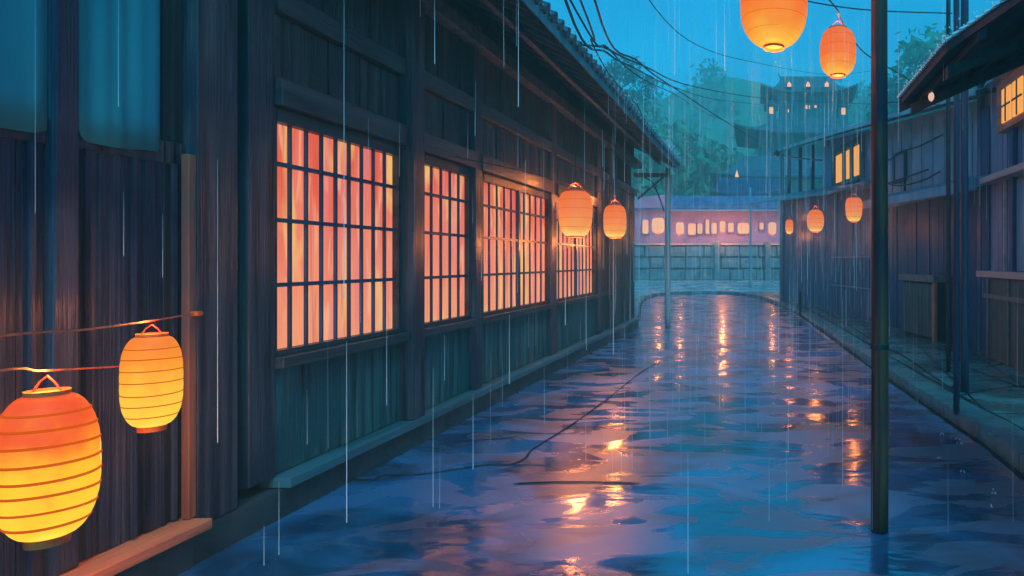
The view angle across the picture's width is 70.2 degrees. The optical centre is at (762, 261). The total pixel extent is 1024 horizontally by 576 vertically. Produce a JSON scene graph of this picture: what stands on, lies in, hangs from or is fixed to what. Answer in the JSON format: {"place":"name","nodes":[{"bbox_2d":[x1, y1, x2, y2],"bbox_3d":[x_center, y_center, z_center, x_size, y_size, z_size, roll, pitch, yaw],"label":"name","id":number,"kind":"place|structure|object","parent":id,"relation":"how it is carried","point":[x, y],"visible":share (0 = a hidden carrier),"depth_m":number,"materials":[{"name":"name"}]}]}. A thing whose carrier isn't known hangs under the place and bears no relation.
{"place":"outdoors","nodes":[
{"label":"outdoors","id":0,"kind":"place"},
{"bbox_2d":[35,0,1017,522],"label":"rain","id":1,"kind":"object","parent":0,"point":[661,216],"visible":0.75,"depth_m":7.43,"materials":[{"name":"liquid"}]},
{"bbox_2d":[177,294,1023,575],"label":"street","id":2,"kind":"structure","parent":0,"point":[706,496],"depth_m":5.08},
{"bbox_2d":[0,0,211,575],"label":"board wall","id":3,"kind":"structure","parent":2,"relation":"on","point":[91,168],"depth_m":3.29,"materials":[{"name":"brown wood"}]},
{"bbox_2d":[0,366,118,371],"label":"lantern cord","id":4,"kind":"object","parent":3,"relation":"attached to","point":[23,368],"visible":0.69,"depth_m":2.53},
{"bbox_2d":[0,375,101,550],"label":"paper lantern","id":5,"kind":"object","parent":4,"relation":"hanging from","point":[50,459],"visible":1,"depth_m":2.42,"materials":[{"name":"orange paper"}]},
{"bbox_2d":[0,313,193,336],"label":"lantern cord","id":6,"kind":"object","parent":3,"relation":"attached to","point":[35,332],"visible":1,"depth_m":2.54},
{"bbox_2d":[119,324,183,432],"bbox_3d":[-2.840,0.539,3.100,0.224,0.493,0.224,0,0,0],"label":"paper lantern","id":7,"kind":"object","parent":6,"relation":"hanging from","point":[151,377],"visible":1,"depth_m":3.03,"materials":[{"name":"orange"}]},
{"bbox_2d":[190,311,202,315],"bbox_3d":[-3.191,0.293,3.746,0.065,0.026,0.042,0,0,0],"label":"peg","id":8,"kind":"object","parent":3,"relation":"attached to","point":[198,313],"visible":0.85,"depth_m":3.73,"materials":[{"name":"brown wood"}]},
{"bbox_2d":[179,0,680,564],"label":"wooden townhouse","id":9,"kind":"structure","parent":2,"relation":"on","point":[299,116],"depth_m":5.65,"materials":[{"name":"brown wood"}]},
{"bbox_2d":[275,106,400,355],"bbox_3d":[-3.290,-0.200,5.218,0.080,1.670,1.575,0,0,0],"label":"window","id":10,"kind":"structure","parent":9,"relation":"in","point":[328,199],"depth_m":5.12,"materials":[{"name":"brown paper"}]},
{"bbox_2d":[425,154,469,326],"bbox_3d":[-3.290,-0.200,6.825,0.080,1.670,1.200,0,0,0],"label":"window","id":11,"kind":"structure","parent":9,"relation":"in","point":[447,184],"depth_m":6.96,"materials":[{"name":"brown paper"}]},
{"bbox_2d":[482,172,548,315],"bbox_3d":[-3.290,-0.200,8.880,0.080,1.670,2.550,0,0,0],"label":"window","id":12,"kind":"structure","parent":9,"relation":"in","point":[506,253],"depth_m":8.82,"materials":[{"name":"brown paper"}]},
{"bbox_2d":[455,156,615,195],"bbox_3d":[-2.967,-1.228,10.649,0.478,0.355,7.504,0,0,0],"label":"overhead cable","id":13,"kind":"object","parent":9,"relation":"attached to","point":[526,171],"visible":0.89,"depth_m":7.76,"materials":[{"name":"black rubber"}]},
{"bbox_2d":[557,196,595,300],"bbox_3d":[-3.290,-0.200,11.707,0.080,1.670,2.565,0,0,0],"label":"window","id":14,"kind":"structure","parent":9,"relation":"in","point":[567,268],"depth_m":11.68,"materials":[{"name":"brown paper"}]},
{"bbox_2d":[603,200,625,237],"bbox_3d":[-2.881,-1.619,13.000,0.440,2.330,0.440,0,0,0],"label":"paper lantern","id":15,"kind":"object","parent":9,"relation":"hanging from","point":[614,222],"visible":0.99,"depth_m":12.83,"materials":[{"name":"orange paper"}]},
{"bbox_2d":[642,177,664,210],"bbox_3d":[-2.960,-1.823,18.075,0.082,0.788,1.893,0,0,10],"label":"overhead cable","id":16,"kind":"object","parent":9,"relation":"attached to","point":[656,191],"visible":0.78,"depth_m":18.30,"materials":[{"name":"black rubber"}]},
{"bbox_2d":[353,316,852,483],"bbox_3d":[-0.933,1.694,12.959,4.561,0.001,15.776,0,0,0],"label":"road crack","id":17,"kind":"object","parent":2,"relation":"on","point":[525,457],"visible":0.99,"depth_m":5.56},
{"bbox_2d":[665,168,670,325],"bbox_3d":[-2.491,-0.360,17.499,0.150,4.160,0.150,0,0,0],"label":"wooden pole","id":18,"kind":"object","parent":2,"relation":"on","point":[667,281],"visible":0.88,"depth_m":17.43,"materials":[{"name":"wood"}]},
{"bbox_2d":[748,122,870,320],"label":"corner house","id":19,"kind":"structure","parent":2,"relation":"on","point":[841,230],"depth_m":20.90,"materials":[{"name":"paint"}]},
{"bbox_2d":[649,0,927,74],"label":"overhead cable","id":20,"kind":"object","parent":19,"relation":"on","point":[737,58],"visible":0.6,"depth_m":16.00,"materials":[{"name":"black rubber"}]},
{"bbox_2d":[785,219,792,233],"bbox_3d":[1.000,-1.663,25.000,0.303,1.273,0.303,0,0,0],"label":"paper lantern","id":21,"kind":"object","parent":19,"relation":"hanging from","point":[789,226],"visible":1,"depth_m":24.88,"materials":[{"name":"orange paper"}]},
{"bbox_2d":[807,186,823,231],"bbox_3d":[1.505,-1.490,19.000,0.490,1.320,0.490,0,0,0],"label":"paper lantern","id":22,"kind":"object","parent":19,"relation":"hanging from","point":[815,217],"visible":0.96,"depth_m":18.82,"materials":[{"name":"orange paper"}]},
{"bbox_2d":[831,135,864,186],"bbox_3d":[2.468,-2.835,19.551,0.080,1.230,2.814,0,0,-11],"label":"window","id":23,"kind":"structure","parent":19,"relation":"in","point":[855,167],"depth_m":19.13,"materials":[{"name":"yellow glass"}]},
{"bbox_2d":[634,291,1023,474],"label":"kerb","id":24,"kind":"structure","parent":2,"relation":"on","point":[1004,440],"depth_m":7.80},
{"bbox_2d":[755,293,1023,430],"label":"kerb joint","id":25,"kind":"object","parent":24,"relation":"on","point":[931,379],"visible":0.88,"depth_m":8.82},
{"bbox_2d":[953,0,959,414],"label":"wooden pole","id":26,"kind":"object","parent":24,"relation":"on","point":[956,242],"visible":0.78,"depth_m":6.87,"materials":[{"name":"brown wood"}]},
{"bbox_2d":[638,294,1023,479],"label":"gutter line","id":27,"kind":"object","parent":2,"relation":"on","point":[1009,466],"visible":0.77,"depth_m":7.19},
{"bbox_2d":[870,0,888,534],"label":"wooden pole","id":28,"kind":"object","parent":2,"relation":"on","point":[879,345],"visible":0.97,"depth_m":4.15,"materials":[{"name":"brown wood"}]},
{"bbox_2d":[838,87,995,351],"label":"blue house","id":29,"kind":"structure","parent":2,"relation":"on","point":[917,195],"depth_m":14.04,"materials":[{"name":"paint"}]},
{"bbox_2d":[845,194,861,221],"bbox_3d":[2.189,-1.404,16.000,0.409,0.912,0.409,0,0,0],"label":"paper lantern","id":30,"kind":"object","parent":29,"relation":"hanging from","point":[850,202],"visible":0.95,"depth_m":15.85,"materials":[{"name":"orange paper"}]},
{"bbox_2d":[829,0,932,110],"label":"overhead cable","id":31,"kind":"object","parent":29,"relation":"attached to","point":[861,49],"visible":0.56,"depth_m":8.23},
{"bbox_2d":[820,19,855,78],"bbox_3d":[0.835,-2.383,7.400,0.400,0.660,0.400,0,0,0],"label":"paper lantern","id":32,"kind":"object","parent":31,"relation":"hanging from","point":[837,51],"visible":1,"depth_m":7.25,"materials":[{"name":"orange paper"}]},
{"bbox_2d":[892,149,906,183],"bbox_3d":[3.215,-2.210,15.640,0.050,0.720,0.760,0,0,-11],"label":"window","id":33,"kind":"structure","parent":29,"relation":"in","point":[898,161],"depth_m":15.66,"materials":[{"name":"glass"}]},
{"bbox_2d":[976,65,1023,371],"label":"shop house","id":34,"kind":"structure","parent":2,"relation":"on","point":[1004,283],"depth_m":10.40,"materials":[{"name":"wood"}]},
{"bbox_2d":[897,0,1023,113],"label":"tin awning","id":35,"kind":"object","parent":34,"relation":"attached to","point":[986,45],"visible":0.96,"depth_m":4.37,"materials":[{"name":"metal"}]},
{"bbox_2d":[928,92,933,101],"bbox_3d":[1.315,-1.302,5.200,0.048,0.115,0.048,0,0,0],"label":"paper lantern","id":36,"kind":"object","parent":35,"relation":"hanging from","point":[931,96],"visible":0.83,"depth_m":5.18,"materials":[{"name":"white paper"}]},
{"bbox_2d":[984,74,1005,90],"bbox_3d":[2.989,-2.292,8.396,0.301,1.232,6.391,0,0,16],"label":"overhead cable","id":37,"kind":"object","parent":35,"relation":"attached to","point":[997,84],"visible":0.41,"depth_m":10.14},
{"bbox_2d":[1017,178,1023,270],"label":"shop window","id":38,"kind":"structure","parent":34,"relation":"in","point":[1020,182],"depth_m":10.08,"materials":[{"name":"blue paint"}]},
{"bbox_3d":[-1.750,-2.390,0.899,1.700,8.220,0.240,0,0,0],"label":"utility pole","id":39,"kind":"object","parent":2,"relation":"on","visible":0},
{"bbox_2d":[579,0,641,115],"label":"overhead cable","id":40,"kind":"object","parent":39,"relation":"attached to","point":[590,26],"visible":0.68,"depth_m":8.44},
{"bbox_2d":[569,0,742,127],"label":"overhead cable","id":41,"kind":"object","parent":39,"relation":"attached to","point":[584,25],"visible":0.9,"depth_m":11.38,"materials":[{"name":"black rubber"}]},
{"bbox_2d":[564,0,779,108],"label":"overhead cable","id":42,"kind":"object","parent":39,"relation":"attached to","point":[578,32],"visible":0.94,"depth_m":9.89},
{"bbox_2d":[594,0,775,150],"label":"overhead cable","id":43,"kind":"object","parent":39,"relation":"attached to","point":[607,37],"visible":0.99,"depth_m":9.93,"materials":[{"name":"black rubber"}]},
{"bbox_2d":[582,43,896,104],"bbox_3d":[2.849,-7.479,28.032,9.049,9.200,54.583,0,0,21],"label":"overhead cable","id":44,"kind":"object","parent":39,"relation":"attached to","point":[612,51],"visible":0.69,"depth_m":19.50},
{"bbox_2d":[634,280,779,297],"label":"plaza","id":45,"kind":"structure","parent":0,"point":[641,287],"depth_m":38.48,"materials":[{"name":"grey stone"}]},
{"bbox_2d":[634,194,779,244],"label":"lit hall","id":46,"kind":"structure","parent":45,"relation":"on","point":[681,208],"depth_m":45.00,"materials":[{"name":"pink paint"}]},
{"bbox_2d":[641,219,649,234],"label":"window","id":47,"kind":"structure","parent":46,"relation":"in","point":[645,224],"depth_m":44.94,"materials":[{"name":"yellow"}]},
{"bbox_2d":[652,216,663,233],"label":"paper lantern","id":48,"kind":"object","parent":46,"relation":"hanging from","point":[656,222],"visible":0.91,"depth_m":42.18,"materials":[{"name":"yellow"}]},
{"bbox_2d":[676,221,683,233],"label":"paper lantern","id":49,"kind":"object","parent":46,"relation":"hanging from","point":[679,227],"visible":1,"depth_m":42.20,"materials":[{"name":"brown paper"}]},
{"bbox_2d":[687,223,696,234],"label":"window","id":50,"kind":"structure","parent":46,"relation":"in","point":[690,227],"depth_m":44.94,"materials":[{"name":"brown"}]},
{"bbox_2d":[696,223,702,234],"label":"window","id":51,"kind":"structure","parent":46,"relation":"in","point":[700,230],"depth_m":44.94,"materials":[{"name":"brown"}]},
{"bbox_2d":[704,219,709,234],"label":"window","id":52,"kind":"structure","parent":46,"relation":"in","point":[707,221],"depth_m":44.94,"materials":[{"name":"yellow"}]},
{"bbox_2d":[710,222,717,234],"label":"window","id":53,"kind":"structure","parent":46,"relation":"in","point":[715,225],"depth_m":44.94,"materials":[{"name":"brown"}]},
{"bbox_2d":[720,221,725,232],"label":"paper lantern","id":54,"kind":"object","parent":46,"relation":"hanging from","point":[722,227],"visible":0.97,"depth_m":42.26,"materials":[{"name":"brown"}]},
{"bbox_2d":[727,222,734,233],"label":"window","id":55,"kind":"structure","parent":46,"relation":"in","point":[729,225],"depth_m":44.94,"materials":[{"name":"brown glass"}]},
{"bbox_2d":[738,223,748,234],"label":"window","id":56,"kind":"structure","parent":46,"relation":"in","point":[745,226],"depth_m":44.94,"materials":[{"name":"brown"}]},
{"bbox_2d":[758,222,764,230],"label":"window","id":57,"kind":"structure","parent":46,"relation":"in","point":[762,225],"depth_m":44.94,"materials":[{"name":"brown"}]},
{"bbox_2d":[768,222,775,233],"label":"paper lantern","id":58,"kind":"object","parent":46,"relation":"hanging from","point":[771,227],"visible":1,"depth_m":42.20,"materials":[{"name":"brown paper"}]},
{"bbox_2d":[634,241,779,280],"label":"stone wall","id":59,"kind":"structure","parent":45,"relation":"on","point":[682,262],"depth_m":43.18,"materials":[{"name":"grey stone"}]},
{"bbox_2d":[710,171,785,195],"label":"house","id":60,"kind":"structure","parent":45,"relation":"on","point":[759,186],"depth_m":49.28,"materials":[{"name":"stone"}]},
{"bbox_2d":[543,0,999,101],"label":"sky","id":61,"kind":"structure","parent":0,"point":[618,16],"materials":[{"name":"blue"}]},
{"bbox_2d":[554,1,996,507],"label":"rain splashes","id":62,"kind":"object","parent":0,"point":[682,157],"visible":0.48,"depth_m":8.44,"materials":[{"name":"liquid"}]},
{"bbox_2d":[631,71,927,195],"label":"hills","id":63,"kind":"structure","parent":0,"point":[717,126],"depth_m":168.00,"materials":[{"name":"teal plant"}]},
{"bbox_2d":[709,156,822,193],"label":"hillside house","id":64,"kind":"structure","parent":63,"relation":"on","point":[763,166],"depth_m":60.43,"materials":[{"name":"wood"}]},
{"bbox_2d":[617,19,974,197],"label":"hillside forest","id":65,"kind":"object","parent":63,"relation":"on","point":[705,163],"visible":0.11,"depth_m":72.35,"materials":[{"name":"green plant"}]},
{"bbox_2d":[602,55,658,108],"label":"tree","id":66,"kind":"object","parent":65,"relation":"on","point":[630,77],"visible":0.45,"depth_m":81.01,"materials":[{"name":"green plant"}]},
{"bbox_2d":[888,71,952,121],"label":"tree","id":67,"kind":"object","parent":65,"relation":"on","point":[895,95],"visible":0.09,"depth_m":61.14,"materials":[{"name":"green plant"}]},
{"bbox_2d":[907,49,976,112],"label":"tree","id":68,"kind":"object","parent":65,"relation":"on","point":[916,64],"visible":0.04,"depth_m":65.41,"materials":[{"name":"green plant"}]},
{"bbox_2d":[734,72,870,155],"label":"pagoda","id":69,"kind":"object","parent":63,"relation":"on","point":[781,133],"visible":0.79,"depth_m":69.38,"materials":[{"name":"blue wood"}]},
{"bbox_2d":[746,292,1023,432],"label":"pavement","id":70,"kind":"structure","parent":0,"point":[1005,401],"depth_m":10.02,"materials":[{"name":"grey stone"}]},
{"bbox_2d":[816,307,1023,410],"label":"paving joint","id":71,"kind":"object","parent":70,"relation":"on","point":[937,378],"visible":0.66,"depth_m":9.18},
{"bbox_2d":[899,274,945,341],"bbox_3d":[3.353,0.927,13.950,0.360,1.295,1.750,0,0,-11],"label":"storage cabinet","id":72,"kind":"object","parent":70,"relation":"on","point":[924,307],"visible":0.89,"depth_m":13.54,"materials":[{"name":"wood"}]},
{"bbox_2d":[946,0,950,372],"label":"wooden pole","id":73,"kind":"object","parent":70,"relation":"on","point":[948,220],"visible":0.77,"depth_m":9.47,"materials":[{"name":"brown wood"}]},
{"bbox_2d":[808,1,951,13],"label":"overhead cable","id":74,"kind":"object","parent":73,"relation":"attached to","point":[870,9],"visible":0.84,"depth_m":8.19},
{"bbox_2d":[960,0,968,392],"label":"wooden pole","id":75,"kind":"object","parent":70,"relation":"on","point":[964,241],"visible":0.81,"depth_m":8.03,"materials":[{"name":"brown wood"}]},
{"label":"overhead cable","id":76,"kind":"object","parent":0,"visible":0},
{"bbox_2d":[740,0,807,51],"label":"paper lantern","id":77,"kind":"object","parent":76,"relation":"hanging from","point":[773,25],"visible":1,"depth_m":4.26,"materials":[{"name":"orange paper"}]}
]}

